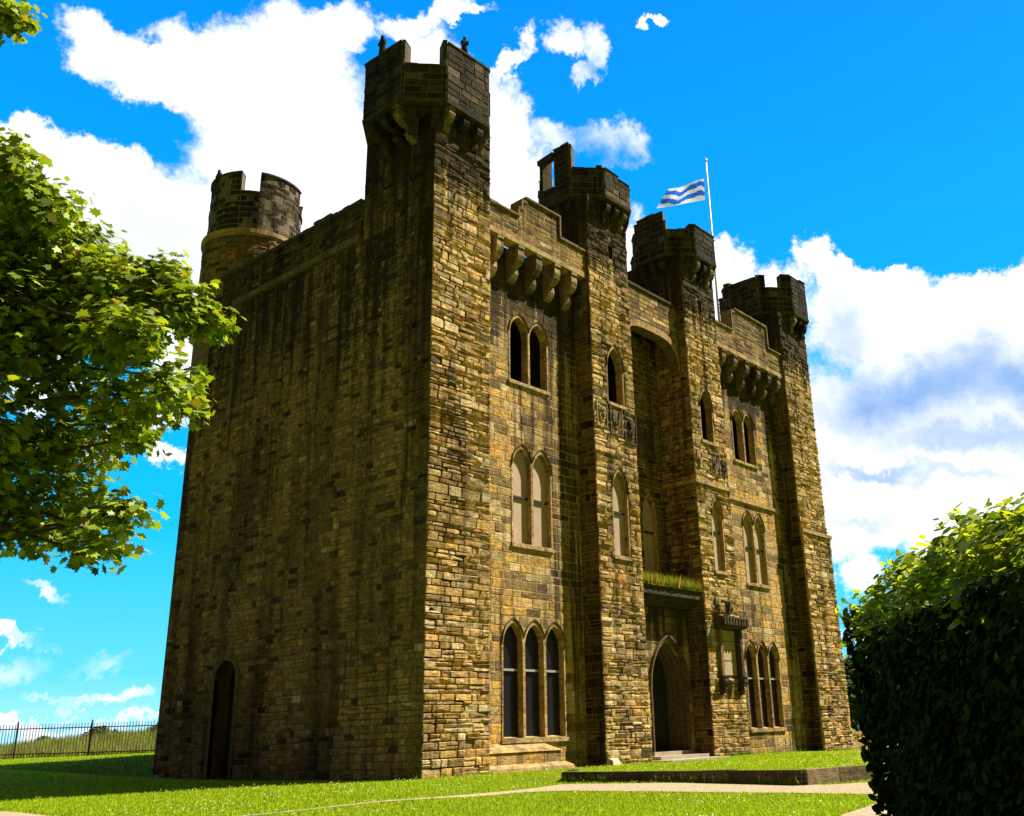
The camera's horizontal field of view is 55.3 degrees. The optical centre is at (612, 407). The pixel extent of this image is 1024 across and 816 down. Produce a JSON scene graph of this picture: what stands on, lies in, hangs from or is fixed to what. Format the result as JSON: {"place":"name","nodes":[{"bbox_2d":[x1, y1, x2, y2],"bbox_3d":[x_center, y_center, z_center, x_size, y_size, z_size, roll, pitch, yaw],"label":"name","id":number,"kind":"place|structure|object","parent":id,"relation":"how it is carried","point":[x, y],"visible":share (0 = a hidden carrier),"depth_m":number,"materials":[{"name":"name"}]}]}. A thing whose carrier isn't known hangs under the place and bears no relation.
{"place":"outdoors","nodes":[
{"label":"outdoors","id":0,"kind":"place"},
{"bbox_2d":[0,728,156,759],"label":"bank grass","id":1,"kind":"structure","parent":0,"point":[120,742],"depth_m":46.99,"materials":[{"name":"green plant"}]},
{"bbox_2d":[0,782,872,815],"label":"path","id":2,"kind":"structure","parent":0,"point":[861,788],"depth_m":21.53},
{"bbox_2d":[0,728,885,815],"bbox_3d":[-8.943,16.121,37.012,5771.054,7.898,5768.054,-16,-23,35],"label":"ground","id":3,"kind":"structure","parent":0,"point":[126,769],"depth_m":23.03,"materials":[{"name":"green plant"}]},
{"bbox_2d":[32,735,54,742],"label":"bush","id":4,"kind":"object","parent":3,"relation":"on","point":[42,738],"visible":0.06,"depth_m":52.21,"materials":[{"name":"green plant"}]},
{"bbox_2d":[0,719,157,758],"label":"railing","id":5,"kind":"object","parent":3,"relation":"on","point":[69,752],"visible":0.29,"depth_m":42.88,"materials":[{"name":"black metal"}]},
{"bbox_2d":[84,725,121,736],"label":"bush","id":6,"kind":"object","parent":3,"relation":"on","point":[88,732],"visible":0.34,"depth_m":51.20,"materials":[{"name":"green plant"}]},
{"bbox_2d":[0,0,246,575],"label":"sycamore tree","id":7,"kind":"object","parent":3,"relation":"on","point":[72,291],"visible":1,"depth_m":12.67,"materials":[{"name":"green plant"}]},
{"bbox_2d":[148,724,157,733],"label":"bush","id":8,"kind":"object","parent":3,"relation":"on","point":[152,728],"visible":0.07,"depth_m":52.12,"materials":[{"name":"green plant"}]},
{"bbox_2d":[0,750,886,815],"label":"daisies","id":9,"kind":"object","parent":3,"relation":"on","point":[441,788],"visible":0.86,"depth_m":22.09,"materials":[{"name":"white plant"}]},
{"bbox_2d":[152,39,853,780],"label":"castle","id":10,"kind":"structure","parent":3,"relation":"on","point":[460,479],"depth_m":33.72,"materials":[{"name":"stone"}]},
{"bbox_2d":[203,653,239,780],"bbox_3d":[-12.727,10.424,32.259,1.640,4.380,0.660,-16,-23,35],"label":"side doorway","id":11,"kind":"structure","parent":10,"relation":"in","point":[219,750],"depth_m":32.49,"materials":[{"name":"wood"}]},
{"bbox_2d":[378,35,386,54],"bbox_3d":[-8.074,-12.659,33.984,0.328,0.978,0.239,-12,-21,27],"label":"statue","id":12,"kind":"object","parent":10,"relation":"on","point":[382,44],"visible":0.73,"depth_m":33.93,"materials":[{"name":"stone"}]},
{"bbox_2d":[461,37,468,52],"bbox_3d":[-5.199,-12.695,34.066,0.305,0.866,0.229,10,-22,-32],"label":"statue","id":13,"kind":"object","parent":10,"relation":"on","point":[464,42],"visible":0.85,"depth_m":34.02,"materials":[{"name":"stone"}]},
{"bbox_2d":[508,313,549,395],"bbox_3d":[-3.083,-1.942,34.586,0.385,2.760,2.100,-16,-23,35],"label":"window","id":14,"kind":"structure","parent":10,"relation":"in","point":[518,319],"depth_m":34.71,"materials":[{"name":"stone"}]},
{"bbox_2d":[511,443,554,552],"bbox_3d":[-2.793,3.049,32.933,0.305,3.590,2.070,-16,-23,35],"label":"window","id":15,"kind":"structure","parent":10,"relation":"in","point":[531,479],"depth_m":33.04,"materials":[{"name":"stone"}]},
{"bbox_2d":[501,617,568,743],"bbox_3d":[-2.564,8.705,31.035,0.345,3.810,3.060,-16,-23,35],"label":"window","id":16,"kind":"structure","parent":10,"relation":"in","point":[533,668],"depth_m":31.05,"materials":[{"name":"glass"}]},
{"bbox_2d":[606,344,626,410],"bbox_3d":[-0.003,-1.222,37.149,0.385,2.590,1.120,-16,-23,35],"label":"window","id":17,"kind":"structure","parent":10,"relation":"in","point":[613,351],"depth_m":37.43,"materials":[{"name":"stone"}]},
{"bbox_2d":[611,466,632,561],"bbox_3d":[0.232,3.833,35.396,0.305,3.480,1.040,-16,-23,35],"label":"window","id":18,"kind":"structure","parent":10,"relation":"in","point":[620,492],"depth_m":35.53,"materials":[{"name":"stone"}]},
{"bbox_2d":[641,491,661,575],"bbox_3d":[1.468,5.089,39.433,0.305,3.430,1.080,-16,-23,35],"label":"window","id":19,"kind":"structure","parent":10,"relation":"in","point":[649,511],"depth_m":39.58,"materials":[{"name":"stone"}]},
{"bbox_2d":[642,571,704,591],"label":"grass","id":20,"kind":"structure","parent":10,"relation":"on","point":[671,581],"depth_m":37.02,"materials":[{"name":"green plant"}]},
{"bbox_2d":[657,158,719,321],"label":"flagpole","id":21,"kind":"object","parent":10,"relation":"on","point":[691,192],"visible":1,"depth_m":56.39,"materials":[{"name":"white fabric"}]},
{"bbox_2d":[699,386,716,446],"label":"window","id":22,"kind":"structure","parent":10,"relation":"in","point":[704,394],"depth_m":42.17,"materials":[{"name":"stone"}]},
{"bbox_2d":[710,495,728,575],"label":"window","id":23,"kind":"structure","parent":10,"relation":"in","point":[717,518],"depth_m":40.50,"materials":[{"name":"stone"}]},
{"bbox_2d":[731,406,758,469],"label":"window","id":24,"kind":"structure","parent":10,"relation":"in","point":[737,415],"depth_m":45.78,"materials":[{"name":"stone"}]},
{"bbox_2d":[742,510,770,588],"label":"window","id":25,"kind":"structure","parent":10,"relation":"in","point":[754,543],"depth_m":44.20,"materials":[{"name":"stone"}]},
{"bbox_2d":[744,639,786,731],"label":"window","id":26,"kind":"structure","parent":10,"relation":"in","point":[764,687],"depth_m":42.05,"materials":[{"name":"stone"}]},
{"bbox_2d":[191,747,855,784],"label":"wall foot grass","id":27,"kind":"structure","parent":3,"relation":"on","point":[789,782],"depth_m":25.45,"materials":[{"name":"green plant"}]},
{"bbox_2d":[561,764,886,784],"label":"kerb","id":28,"kind":"structure","parent":3,"relation":"on","point":[821,776],"depth_m":22.56,"materials":[{"name":"stone"}]},
{"bbox_2d":[844,655,866,731],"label":"broadleaf tree","id":29,"kind":"object","parent":3,"relation":"on","point":[853,712],"visible":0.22,"depth_m":72.15,"materials":[{"name":"green plant"}]},
{"bbox_2d":[852,731,897,749],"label":"wall","id":30,"kind":"structure","parent":3,"relation":"on","point":[857,736],"depth_m":46.18,"materials":[{"name":"stone"}]},
{"bbox_2d":[835,492,1023,815],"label":"hedge","id":31,"kind":"object","parent":3,"relation":"on","point":[939,682],"visible":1,"depth_m":5.98,"materials":[{"name":"green plant"}]},
{"bbox_2d":[0,0,1023,746],"label":"sky","id":32,"kind":"structure","parent":0,"point":[869,154],"materials":[{"name":"blue"}]},
{"bbox_2d":[601,750,860,770],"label":"terrace lawn","id":33,"kind":"structure","parent":0,"point":[734,762],"depth_m":30.08,"materials":[{"name":"green plant"}]},
{"bbox_2d":[841,803,891,815],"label":"path","id":34,"kind":"structure","parent":0,"point":[867,811],"depth_m":15.17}
]}

